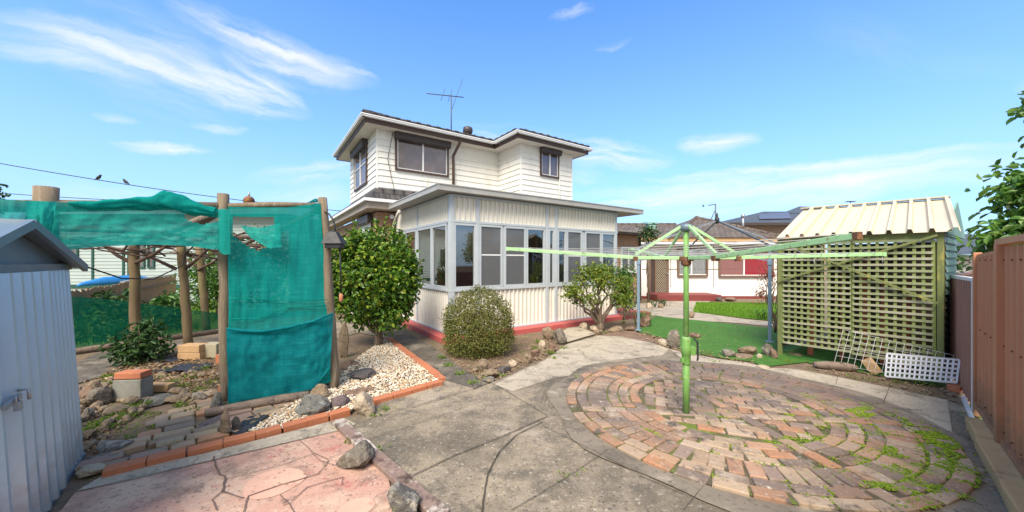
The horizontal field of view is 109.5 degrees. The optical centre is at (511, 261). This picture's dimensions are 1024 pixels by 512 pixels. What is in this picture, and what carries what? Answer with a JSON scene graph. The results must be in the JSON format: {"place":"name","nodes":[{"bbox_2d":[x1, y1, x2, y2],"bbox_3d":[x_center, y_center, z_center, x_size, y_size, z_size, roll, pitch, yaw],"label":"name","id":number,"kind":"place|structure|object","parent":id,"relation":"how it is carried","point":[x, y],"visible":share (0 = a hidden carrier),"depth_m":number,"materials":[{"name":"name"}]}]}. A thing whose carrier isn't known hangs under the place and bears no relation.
{"place":"outdoors","nodes":[
{"label":"outdoors","id":0,"kind":"place"},
{"bbox_2d":[75,389,302,472],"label":"garden paving","id":1,"kind":"structure","parent":0,"point":[178,428],"depth_m":3.43,"materials":[{"name":"stone"}]},
{"bbox_2d":[225,415,268,433],"bbox_3d":[-2.622,1.613,3.594,0.226,0.041,0.454,0,0,0],"label":"plastic sheet","id":2,"kind":"object","parent":1,"relation":"on","point":[246,425],"visible":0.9,"depth_m":3.58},
{"bbox_2d":[69,214,343,301],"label":"pale weatherboard house","id":3,"kind":"structure","parent":0,"point":[108,262],"depth_m":17.98,"materials":[{"name":"white paint"}]},
{"bbox_2d":[363,321,486,388],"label":"side path","id":4,"kind":"structure","parent":0,"point":[423,350],"depth_m":6.11,"materials":[{"name":"concrete"}]},
{"bbox_2d":[0,0,1023,254],"label":"sky","id":5,"kind":"structure","parent":0,"point":[747,107],"materials":[{"name":"blue"}]},
{"bbox_2d":[48,268,982,511],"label":"ground","id":6,"kind":"structure","parent":0,"point":[359,344],"depth_m":5.65,"materials":[{"name":"soil"}]},
{"bbox_2d":[0,218,87,511],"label":"garden shed","id":7,"kind":"structure","parent":6,"relation":"on","point":[42,454],"depth_m":2.33,"materials":[{"name":"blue metal"}]},
{"bbox_2d":[0,367,12,511],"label":"door","id":8,"kind":"structure","parent":7,"relation":"in","point":[5,488],"depth_m":1.99,"materials":[{"name":"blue metal"}]},
{"bbox_2d":[0,271,66,511],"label":"door","id":9,"kind":"structure","parent":7,"relation":"in","point":[28,352],"depth_m":2.24,"materials":[{"name":"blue metal"}]},
{"bbox_2d":[75,463,106,477],"bbox_3d":[-3.266,1.639,2.834,0.209,0.083,0.180,0,0,0],"label":"rock","id":10,"kind":"object","parent":6,"relation":"on","point":[90,470],"visible":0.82,"depth_m":2.79,"materials":[{"name":"stone"}]},
{"bbox_2d":[87,386,112,405],"bbox_3d":[-4.751,1.558,4.179,0.152,0.223,0.234,0,0,16],"label":"rock","id":11,"kind":"object","parent":6,"relation":"on","point":[104,394],"visible":0.89,"depth_m":4.13,"materials":[{"name":"grey stone"}]},
{"bbox_2d":[97,440,133,453],"bbox_3d":[-3.502,1.621,3.158,0.320,0.089,0.224,0,0,0],"label":"rock","id":12,"kind":"object","parent":6,"relation":"on","point":[105,446],"visible":0.78,"depth_m":3.12,"materials":[{"name":"grey stone"}]},
{"bbox_2d":[71,274,176,324],"bbox_3d":[-12.396,1.567,12.053,0.110,1.965,12.289,0,0,-35],"label":"paling fence","id":13,"kind":"object","parent":6,"relation":"on","point":[151,289],"visible":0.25,"depth_m":12.60,"materials":[{"name":"wood"}]},
{"bbox_2d":[77,343,177,382],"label":"old slab","id":14,"kind":"structure","parent":6,"relation":"on","point":[93,366],"depth_m":5.65,"materials":[{"name":"concrete"}]},
{"bbox_2d":[113,375,152,400],"bbox_3d":[-4.572,1.530,4.366,0.300,0.240,0.180,0,0,-7],"label":"concrete block","id":15,"kind":"object","parent":6,"relation":"on","point":[126,388],"depth_m":4.29,"materials":[{"name":"concrete"}]},
{"bbox_2d":[114,369,151,379],"bbox_3d":[-4.572,1.365,4.366,0.290,0.075,0.160,0,0,-6],"label":"brick","id":16,"kind":"object","parent":15,"relation":"on","point":[134,374],"visible":1,"depth_m":4.30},
{"bbox_2d":[96,315,176,366],"bbox_3d":[-6.106,1.294,5.897,0.943,0.796,0.884,0,0,39],"label":"shrub","id":17,"kind":"object","parent":6,"relation":"on","point":[140,346],"visible":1,"depth_m":5.81,"materials":[{"name":"green plant"}]},
{"bbox_2d":[143,393,173,407],"bbox_3d":[-4.124,1.624,4.216,0.245,0.117,0.275,0,0,43],"label":"rock","id":18,"kind":"object","parent":6,"relation":"on","point":[159,399],"visible":0.7,"depth_m":4.17,"materials":[{"name":"grey stone"}]},
{"bbox_2d":[153,382,175,391],"bbox_3d":[-4.523,1.605,4.608,0.360,0.090,0.120,0,0,-3],"label":"brick","id":19,"kind":"object","parent":6,"relation":"on","point":[161,386],"visible":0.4,"depth_m":4.56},
{"bbox_2d":[24,185,339,401],"bbox_3d":[-5.966,0.469,6.530,4.863,2.577,7.019,0,0,-28],"label":"pergola","id":20,"kind":"object","parent":6,"relation":"on","point":[51,193],"visible":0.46,"depth_m":5.82,"materials":[{"name":"brown wood"}]},
{"bbox_2d":[0,199,55,232],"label":"shade cloth","id":21,"kind":"object","parent":20,"relation":"hanging from","point":[42,213],"visible":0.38,"depth_m":3.18,"materials":[{"name":"fabric"}]},
{"bbox_2d":[26,200,218,249],"bbox_3d":[-3.817,-0.260,3.708,1.452,0.658,0.093,0,0,-34],"label":"shade cloth","id":22,"kind":"object","parent":20,"relation":"hanging from","point":[75,227],"visible":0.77,"depth_m":3.68,"materials":[{"name":"fabric"}]},
{"bbox_2d":[68,190,217,217],"bbox_3d":[-3.750,-0.612,3.756,1.128,0.262,0.169,0,0,-34],"label":"shade cloth","id":23,"kind":"object","parent":20,"relation":"hanging from","point":[174,201],"visible":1,"depth_m":3.75,"materials":[{"name":"fabric"}]},
{"bbox_2d":[71,296,217,347],"bbox_3d":[-7.511,0.960,6.820,0.066,1.220,3.587,0,0,28],"label":"shade cloth","id":24,"kind":"object","parent":20,"relation":"hanging from","point":[92,326],"visible":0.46,"depth_m":6.82,"materials":[{"name":"fabric"}]},
{"bbox_2d":[218,209,229,254],"bbox_3d":[-3.198,-0.326,4.010,0.135,0.510,0.028,0,0,0],"label":"post wrap","id":25,"kind":"object","parent":20,"relation":"attached to","point":[224,232],"visible":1,"depth_m":4.01,"materials":[{"name":"teal fabric"}]},
{"bbox_2d":[228,203,330,403],"bbox_3d":[-2.764,0.463,4.327,1.066,2.407,0.222,0,0,-26],"label":"shade cloth","id":26,"kind":"object","parent":20,"relation":"hanging from","point":[278,281],"visible":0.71,"depth_m":4.39,"materials":[{"name":"fabric"}]},
{"bbox_2d":[226,313,333,402],"bbox_3d":[-2.714,1.126,4.281,1.085,0.972,0.111,0,0,-27],"label":"shade cloth","id":27,"kind":"object","parent":20,"relation":"hanging from","point":[278,361],"visible":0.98,"depth_m":4.27,"materials":[{"name":"fabric"}]},
{"bbox_2d":[322,211,346,247],"bbox_3d":[-2.276,-0.405,4.600,0.292,0.484,0.180,0,0,0],"label":"solar lantern","id":28,"kind":"object","parent":20,"relation":"hanging from","point":[334,239],"visible":1,"depth_m":4.54,"materials":[{"name":"black plastic"}]},
{"bbox_2d":[152,363,211,372],"bbox_3d":[-4.963,1.610,5.487,0.621,0.046,0.469,0,0,0],"label":"plastic sheet","id":29,"kind":"object","parent":6,"relation":"on","point":[187,367],"visible":0.94,"depth_m":5.47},
{"bbox_2d":[177,351,204,359],"bbox_3d":[-5.386,1.590,6.114,0.360,0.120,0.200,0,0,-3],"label":"brick","id":30,"kind":"object","parent":6,"relation":"on","point":[190,356],"visible":0.56,"depth_m":6.02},
{"bbox_2d":[178,343,206,352],"bbox_3d":[-5.386,1.465,6.114,0.354,0.125,0.207,0,0,0],"label":"brick","id":31,"kind":"object","parent":30,"relation":"on","point":[192,348],"visible":0.89,"depth_m":6.02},
{"bbox_2d":[205,342,218,357],"bbox_3d":[-5.156,1.530,6.233,0.274,0.240,0.205,0,0,0],"label":"concrete block","id":32,"kind":"object","parent":6,"relation":"on","point":[212,349],"depth_m":6.13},
{"bbox_2d":[79,418,354,490],"bbox_3d":[-2.386,1.640,3.175,1.870,0.001,0.268,0,0,-34],"label":"concrete strip","id":33,"kind":"object","parent":6,"relation":"on","point":[302,433],"visible":0.75,"depth_m":3.08,"materials":[{"name":"concrete"}]},
{"bbox_2d":[58,431,391,511],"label":"pink slab","id":34,"kind":"structure","parent":6,"relation":"on","point":[178,489],"depth_m":2.63,"materials":[{"name":"concrete"}]},
{"bbox_2d":[77,430,350,511],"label":"pink slab crack","id":35,"kind":"object","parent":34,"relation":"on","point":[219,473],"visible":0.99,"depth_m":2.72,"materials":[{"name":"concrete"}]},
{"bbox_2d":[243,468,306,498],"bbox_3d":[-1.764,1.640,2.679,0.404,0.001,0.380,0,0,0],"label":"concrete patch","id":36,"kind":"object","parent":34,"relation":"on","point":[265,480],"visible":1,"depth_m":2.68,"materials":[{"name":"concrete"}]},
{"bbox_2d":[336,439,374,468],"bbox_3d":[-1.264,1.577,2.909,0.278,0.219,0.230,0,0,0],"label":"rock","id":37,"kind":"object","parent":34,"relation":"on","point":[360,454],"visible":0.98,"depth_m":2.85,"materials":[{"name":"grey stone"}]},
{"bbox_2d":[338,498,375,511],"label":"concrete patch","id":38,"kind":"object","parent":34,"relation":"on","point":[361,505],"visible":1,"depth_m":2.43,"materials":[{"name":"concrete"}]},
{"bbox_2d":[387,481,419,511],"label":"rock","id":39,"kind":"object","parent":34,"relation":"on","point":[401,497],"visible":1,"depth_m":2.33,"materials":[{"name":"stone"}]},
{"bbox_2d":[220,409,230,435],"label":"rock","id":40,"kind":"object","parent":6,"relation":"on","point":[225,424],"visible":0.79,"depth_m":3.39,"materials":[{"name":"beige stone"}]},
{"bbox_2d":[204,391,308,417],"bbox_3d":[-2.828,1.597,4.058,0.960,0.109,0.118,0,0,-32],"label":"timber log","id":41,"kind":"object","parent":6,"relation":"on","point":[256,403],"visible":0.81,"depth_m":4.01,"materials":[{"name":"wood"}]},
{"bbox_2d":[102,337,445,477],"bbox_3d":[-1.900,1.635,5.066,2.012,0.087,4.903,0,0,6],"label":"brick edging","id":42,"kind":"object","parent":6,"relation":"on","point":[193,450],"visible":0.77,"depth_m":3.40,"materials":[{"name":"brick"}]},
{"bbox_2d":[246,338,437,432],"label":"gravel","id":43,"kind":"structure","parent":6,"relation":"on","point":[391,348],"depth_m":5.00,"materials":[{"name":"gravel"}]},
{"bbox_2d":[295,394,329,415],"bbox_3d":[-2.130,1.575,3.905,0.352,0.208,0.321,0,0,36],"label":"rock","id":44,"kind":"object","parent":43,"relation":"on","point":[310,404],"visible":0.91,"depth_m":3.85,"materials":[{"name":"grey stone"}]},
{"bbox_2d":[330,395,349,407],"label":"rock","id":45,"kind":"object","parent":43,"relation":"on","point":[340,400],"visible":0.78,"depth_m":4.04,"materials":[{"name":"purple stone"}]},
{"bbox_2d":[348,368,376,379],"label":"rock","id":46,"kind":"object","parent":43,"relation":"on","point":[364,373],"visible":0.96,"depth_m":5.01,"materials":[{"name":"stone"}]},
{"bbox_2d":[339,323,348,357],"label":"rock","id":47,"kind":"object","parent":6,"relation":"on","point":[343,341],"visible":0.9,"depth_m":6.22,"materials":[{"name":"beige stone"}]},
{"bbox_2d":[353,392,374,416],"bbox_3d":[-1.611,1.565,3.925,0.218,0.298,0.266,0,0,-31],"label":"rock","id":48,"kind":"object","parent":6,"relation":"on","point":[363,404],"visible":0.92,"depth_m":3.84,"materials":[{"name":"stone"}]},
{"bbox_2d":[331,216,426,345],"bbox_3d":[-2.681,0.397,7.136,1.924,2.607,1.852,0,0,33],"label":"camellia tree","id":49,"kind":"object","parent":6,"relation":"on","point":[380,289],"visible":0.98,"depth_m":6.71,"materials":[{"name":"green plant"}]},
{"bbox_2d":[439,284,518,359],"bbox_3d":[-0.603,1.033,6.479,1.453,1.272,1.318,0,0,0],"label":"clipped bush","id":50,"kind":"object","parent":6,"relation":"on","point":[477,345],"visible":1,"depth_m":6.18,"materials":[{"name":"green plant"}]},
{"bbox_2d":[329,109,641,302],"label":"two storey house","id":51,"kind":"structure","parent":6,"relation":"on","point":[391,159],"depth_m":11.55,"materials":[{"name":"white wood"}]},
{"bbox_2d":[0,163,338,210],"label":"power line","id":52,"kind":"object","parent":51,"relation":"attached to","point":[120,183],"visible":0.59,"depth_m":12.60,"materials":[{"name":"black plastic"}]},
{"bbox_2d":[350,138,367,191],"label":"window","id":53,"kind":"structure","parent":51,"relation":"in","point":[359,153],"depth_m":11.77,"materials":[{"name":"brown paint"}]},
{"bbox_2d":[394,131,450,177],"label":"window","id":54,"kind":"structure","parent":51,"relation":"in","point":[414,153],"depth_m":10.98,"materials":[{"name":"glass"}]},
{"bbox_2d":[540,147,561,178],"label":"window","id":55,"kind":"structure","parent":51,"relation":"in","point":[549,158],"depth_m":12.16,"materials":[{"name":"brown paint"}]},
{"bbox_2d":[79,334,957,451],"bbox_3d":[-0.182,1.619,5.653,11.151,0.110,4.180,0,0,-7],"label":"rubble","id":56,"kind":"object","parent":6,"relation":"on","point":[97,406],"visible":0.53,"depth_m":4.30,"materials":[{"name":"beige stone"}]},
{"bbox_2d":[389,183,650,344],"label":"enclosed patio","id":57,"kind":"structure","parent":6,"relation":"on","point":[464,236],"depth_m":8.84,"materials":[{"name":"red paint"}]},
{"bbox_2d":[431,223,447,288],"bbox_3d":[-1.603,-0.110,8.009,0.050,1.400,0.820,0,0,-35],"label":"window","id":58,"kind":"structure","parent":57,"relation":"in","point":[444,224],"depth_m":7.91,"materials":[{"name":"metal"}]},
{"bbox_2d":[455,222,475,288],"bbox_3d":[-1.010,-0.110,7.733,0.540,1.400,0.050,0,0,-35],"label":"window","id":59,"kind":"structure","parent":57,"relation":"in","point":[462,224],"depth_m":7.84,"materials":[{"name":"metal"}]},
{"bbox_2d":[479,224,502,287],"bbox_3d":[-0.476,-0.110,8.104,0.531,1.400,0.389,0,0,0],"label":"window","id":60,"kind":"structure","parent":57,"relation":"in","point":[490,236],"depth_m":8.09,"materials":[{"name":"glass"}]},
{"bbox_2d":[503,226,525,286],"bbox_3d":[0.069,-0.110,8.481,0.541,1.400,0.397,0,0,0],"label":"window","id":61,"kind":"structure","parent":57,"relation":"in","point":[514,261],"depth_m":8.47,"materials":[{"name":"metal"}]},
{"bbox_2d":[526,227,544,285],"bbox_3d":[0.575,-0.110,8.832,0.588,1.400,0.050,0,0,-35],"label":"window","id":62,"kind":"structure","parent":57,"relation":"in","point":[527,228],"depth_m":8.77,"materials":[{"name":"metal"}]},
{"bbox_2d":[538,238,551,277],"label":"window","id":63,"kind":"structure","parent":57,"relation":"in","point":[540,241],"depth_m":13.38,"materials":[{"name":"metal"}]},
{"bbox_2d":[549,229,554,284],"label":"window","id":64,"kind":"structure","parent":57,"relation":"in","point":[553,230],"depth_m":9.13,"materials":[{"name":"metal"}]},
{"bbox_2d":[558,229,566,283],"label":"window","id":65,"kind":"structure","parent":57,"relation":"in","point":[565,231],"depth_m":9.36,"materials":[{"name":"metal"}]},
{"bbox_2d":[567,230,581,283],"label":"window","id":66,"kind":"structure","parent":57,"relation":"in","point":[574,238],"depth_m":9.55,"materials":[{"name":"glass"}]},
{"bbox_2d":[584,231,601,282],"bbox_3d":[2.231,-0.110,9.981,0.564,1.400,0.412,0,0,0],"label":"window","id":67,"kind":"structure","parent":57,"relation":"in","point":[591,239],"depth_m":9.96,"materials":[{"name":"metal"}]},
{"bbox_2d":[603,234,612,278],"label":"window","id":68,"kind":"structure","parent":57,"relation":"in","point":[607,239],"depth_m":10.80,"materials":[{"name":"metal"}]},
{"bbox_2d":[82,321,981,480],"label":"weeds","id":69,"kind":"object","parent":6,"relation":"on","point":[96,422],"visible":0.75,"depth_m":4.05,"materials":[{"name":"green plant"}]},
{"bbox_2d":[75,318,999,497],"bbox_3d":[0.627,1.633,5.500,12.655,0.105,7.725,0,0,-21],"label":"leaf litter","id":70,"kind":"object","parent":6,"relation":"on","point":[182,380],"visible":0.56,"depth_m":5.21,"materials":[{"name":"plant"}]},
{"bbox_2d":[563,326,594,341],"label":"stepping slab","id":71,"kind":"structure","parent":6,"relation":"on","point":[573,333],"depth_m":8.14,"materials":[{"name":"concrete"}]},
{"bbox_2d":[557,258,636,330],"bbox_3d":[2.034,0.804,8.678,1.940,1.772,1.223,0,0,0],"label":"bare stemmed shrub","id":72,"kind":"object","parent":6,"relation":"on","point":[600,275],"visible":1,"depth_m":8.52,"materials":[{"name":"green plant"}]},
{"bbox_2d":[611,259,641,319],"bbox_3d":[3.174,0.789,10.274,0.951,1.756,0.859,0,0,0],"label":"dark shrub","id":73,"kind":"object","parent":6,"relation":"on","point":[621,271],"visible":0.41,"depth_m":10.18,"materials":[{"name":"green plant"}]},
{"bbox_2d":[617,214,792,300],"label":"white fibro house","id":74,"kind":"structure","parent":6,"relation":"on","point":[709,280],"depth_m":19.99,"materials":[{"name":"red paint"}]},
{"bbox_2d":[677,248,707,276],"bbox_3d":[9.956,0.071,19.939,1.681,1.558,0.120,0,0,0],"label":"window","id":75,"kind":"structure","parent":74,"relation":"in","point":[698,268],"depth_m":19.97,"materials":[{"name":"white glass"}]},
{"bbox_2d":[718,248,773,276],"bbox_3d":[12.903,0.088,19.939,3.009,1.593,0.120,0,0,0],"label":"window","id":76,"kind":"structure","parent":74,"relation":"in","point":[726,267],"depth_m":19.97,"materials":[{"name":"red glass"}]},
{"bbox_2d":[693,301,776,320],"bbox_3d":[8.619,1.814,14.153,3.427,0.336,8.301,0,0,37],"label":"lawn base","id":77,"kind":"object","parent":6,"relation":"on","point":[734,316],"visible":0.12,"depth_m":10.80,"materials":[{"name":"green plant"}]},
{"bbox_2d":[751,261,776,304],"bbox_3d":[10.597,0.846,14.963,1.325,2.063,0.920,0,0,-26],"label":"bare shrub","id":78,"kind":"object","parent":77,"relation":"on","point":[764,291],"visible":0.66,"depth_m":15.02,"materials":[{"name":"white plant"}]},
{"bbox_2d":[722,206,825,279],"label":"brick house","id":79,"kind":"structure","parent":6,"relation":"on","point":[776,222],"depth_m":40.01,"materials":[{"name":"brick"}]},
{"bbox_2d":[547,358,1008,511],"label":"paving surround","id":80,"kind":"object","parent":6,"relation":"on","point":[989,500],"visible":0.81,"depth_m":2.88,"materials":[{"name":"concrete"}]},
{"bbox_2d":[636,316,938,385],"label":"artificial turf","id":81,"kind":"structure","parent":6,"relation":"on","point":[706,344],"depth_m":7.79,"materials":[{"name":"plastic"}]},
{"bbox_2d":[667,329,679,349],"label":"rock","id":82,"kind":"object","parent":81,"relation":"on","point":[673,339],"visible":0.93,"depth_m":6.80,"materials":[{"name":"grey stone"}]},
{"bbox_2d":[635,213,776,342],"bbox_3d":[5.270,0.216,9.175,2.645,2.892,4.063,0,0,44],"label":"gazebo frame","id":83,"kind":"object","parent":81,"relation":"on","point":[717,221],"visible":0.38,"depth_m":8.43,"materials":[{"name":"metal"}]},
{"bbox_2d":[812,361,857,371],"bbox_3d":[4.927,1.602,5.518,0.531,0.140,0.138,0,0,23],"label":"log","id":84,"kind":"object","parent":81,"relation":"on","point":[838,366],"visible":0.97,"depth_m":5.47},
{"bbox_2d":[834,330,953,383],"bbox_3d":[5.389,1.330,5.166,0.223,0.524,1.168,0,0,-36],"label":"wire panel","id":85,"kind":"object","parent":84,"relation":"on","point":[885,357],"visible":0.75,"depth_m":5.23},
{"bbox_2d":[786,346,945,385],"bbox_3d":[5.761,1.640,5.947,1.500,0.001,1.901,0,0,-35],"label":"turf strip","id":86,"kind":"object","parent":81,"relation":"on","point":[819,354],"visible":0.33,"depth_m":6.03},
{"bbox_2d":[807,272,813,355],"bbox_3d":[5.214,0.890,6.298,0.129,1.482,0.080,0,0,-35],"label":"stored board","id":87,"kind":"object","parent":86,"relation":"on","point":[810,350],"visible":0.56,"depth_m":6.28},
{"bbox_2d":[860,257,869,362],"bbox_3d":[5.678,0.765,5.804,0.130,1.731,0.100,0,0,-35],"label":"stored board","id":88,"kind":"object","parent":86,"relation":"on","point":[864,301],"visible":0.22,"depth_m":5.80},
{"bbox_2d":[880,272,888,365],"bbox_3d":[5.833,0.890,5.668,0.129,1.482,0.080,0,0,-35],"label":"stored board","id":89,"kind":"object","parent":86,"relation":"on","point":[882,363],"visible":0.23,"depth_m":5.67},
{"bbox_2d":[901,278,910,367],"bbox_3d":[6.005,0.940,5.507,0.129,1.382,0.090,0,0,-35],"label":"stored board","id":90,"kind":"object","parent":86,"relation":"on","point":[908,316],"visible":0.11,"depth_m":5.49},
{"bbox_2d":[777,196,964,383],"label":"lattice shed","id":91,"kind":"structure","parent":6,"relation":"on","point":[928,268],"depth_m":5.71,"materials":[{"name":"wood"}]},
{"bbox_2d":[884,353,959,383],"bbox_3d":[5.428,1.425,4.802,0.066,0.374,0.669,0,0,-41],"label":"lattice offcut","id":92,"kind":"object","parent":6,"relation":"on","point":[941,367],"visible":1,"depth_m":4.79,"materials":[{"name":"white plastic"}]},
{"bbox_2d":[897,234,986,272],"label":"neighbour house","id":93,"kind":"structure","parent":6,"relation":"on","point":[965,249],"depth_m":31.00,"materials":[{"name":"stone"}]},
{"bbox_2d":[950,275,974,417],"bbox_3d":[5.439,0.917,4.330,2.337,1.465,0.114,0,0,-43],"label":"steel fence","id":94,"kind":"object","parent":6,"relation":"on","point":[961,318],"visible":0.6,"depth_m":4.41,"materials":[{"name":"metal"}]},
{"bbox_2d":[965,416,993,441],"bbox_3d":[4.342,1.593,3.328,0.552,0.133,0.159,0,0,-45],"label":"sleeper","id":95,"kind":"object","parent":6,"relation":"on","point":[977,427],"visible":0.48,"depth_m":3.34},
{"bbox_2d":[948,90,1023,253],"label":"leafy tree","id":96,"kind":"object","parent":6,"relation":"on","point":[1009,195],"visible":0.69,"depth_m":4.47,"materials":[{"name":"green plant"}]},
{"bbox_2d":[972,234,1023,477],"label":"steel fence","id":97,"kind":"object","parent":6,"relation":"on","point":[998,339],"visible":0.95,"depth_m":3.03,"materials":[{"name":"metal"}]},
{"bbox_2d":[165,318,977,511],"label":"concrete patio","id":98,"kind":"structure","parent":0,"point":[532,462],"depth_m":3.08,"materials":[{"name":"concrete"}]},
{"bbox_2d":[331,418,448,511],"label":"concrete strip","id":99,"kind":"object","parent":98,"relation":"on","point":[393,472],"visible":0.76,"depth_m":2.77,"materials":[{"name":"concrete"}]},
{"bbox_2d":[493,336,668,390],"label":"pale slab","id":100,"kind":"structure","parent":98,"relation":"on","point":[573,358],"depth_m":6.23,"materials":[{"name":"concrete"}]},
{"bbox_2d":[356,335,889,511],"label":"concrete joint","id":101,"kind":"object","parent":98,"relation":"on","point":[526,429],"visible":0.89,"depth_m":3.10,"materials":[{"name":"concrete"}]},
{"bbox_2d":[670,349,951,431],"bbox_3d":[3.935,1.640,5.234,1.412,0.001,3.593,0,0,-25],"label":"kerb strip","id":102,"kind":"object","parent":98,"relation":"on","point":[935,410],"visible":0.71,"depth_m":4.48,"materials":[{"name":"concrete"}]},
{"bbox_2d":[974,436,1023,511],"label":"sleeper","id":103,"kind":"object","parent":98,"relation":"on","point":[1007,478],"visible":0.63,"depth_m":2.64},
{"bbox_2d":[604,329,657,342],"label":"garden edge path","id":104,"kind":"structure","parent":0,"point":[630,334],"depth_m":8.00,"materials":[{"name":"concrete"}]},
{"bbox_2d":[620,301,773,325],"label":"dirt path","id":105,"kind":"structure","parent":0,"point":[672,309],"depth_m":11.31,"materials":[{"name":"concrete"}]},
{"bbox_2d":[636,222,660,302],"bbox_3d":[5.564,0.123,14.677,0.949,3.437,1.052,0,0,-21],"label":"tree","id":106,"kind":"object","parent":105,"relation":"on","point":[646,233],"visible":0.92,"depth_m":14.66,"materials":[{"name":"green plant"}]},
{"bbox_2d":[567,360,976,511],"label":"brick paving","id":107,"kind":"structure","parent":0,"point":[853,497],"depth_m":3.35,"materials":[{"name":"brick"}]},
{"bbox_2d":[506,223,886,413],"bbox_3d":[1.849,0.625,3.905,2.499,2.050,2.991,0,0,-42],"label":"clothes line","id":108,"kind":"object","parent":107,"relation":"on","point":[688,350],"visible":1,"depth_m":3.80,"materials":[{"name":"green paint"}]},
{"bbox_2d":[573,364,987,510],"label":"moss","id":109,"kind":"object","parent":107,"relation":"on","point":[947,447],"visible":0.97,"depth_m":2.99,"materials":[{"name":"plant"}]},
{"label":"back garden lawn","id":110,"kind":"structure","parent":0,"visible":0},
{"bbox_2d":[76,275,145,286],"bbox_3d":[-17.327,0.836,16.000,0.376,0.412,2.790,0,0,14],"label":"blue tarp","id":111,"kind":"object","parent":110,"relation":"on","point":[107,280],"visible":0.6,"depth_m":15.42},
{"bbox_2d":[80,288,145,330],"bbox_3d":[-9.192,1.176,8.302,1.417,1.127,1.010,0,0,0],"label":"garden shrub","id":112,"kind":"object","parent":110,"relation":"on","point":[106,295],"visible":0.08,"depth_m":8.24,"materials":[{"name":"green plant"}]},
{"bbox_2d":[143,290,194,329],"bbox_3d":[-8.245,1.208,8.566,0.997,1.038,1.039,0,0,0],"label":"garden shrub","id":113,"kind":"object","parent":110,"relation":"on","point":[160,301],"visible":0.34,"depth_m":8.54,"materials":[{"name":"green plant"}]},
{"bbox_2d":[170,232,238,312],"bbox_3d":[-8.242,0.383,10.178,2.062,2.615,2.114,0,0,0],"label":"garden tree","id":114,"kind":"object","parent":110,"relation":"on","point":[213,285],"visible":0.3,"depth_m":9.73,"materials":[{"name":"green plant"}]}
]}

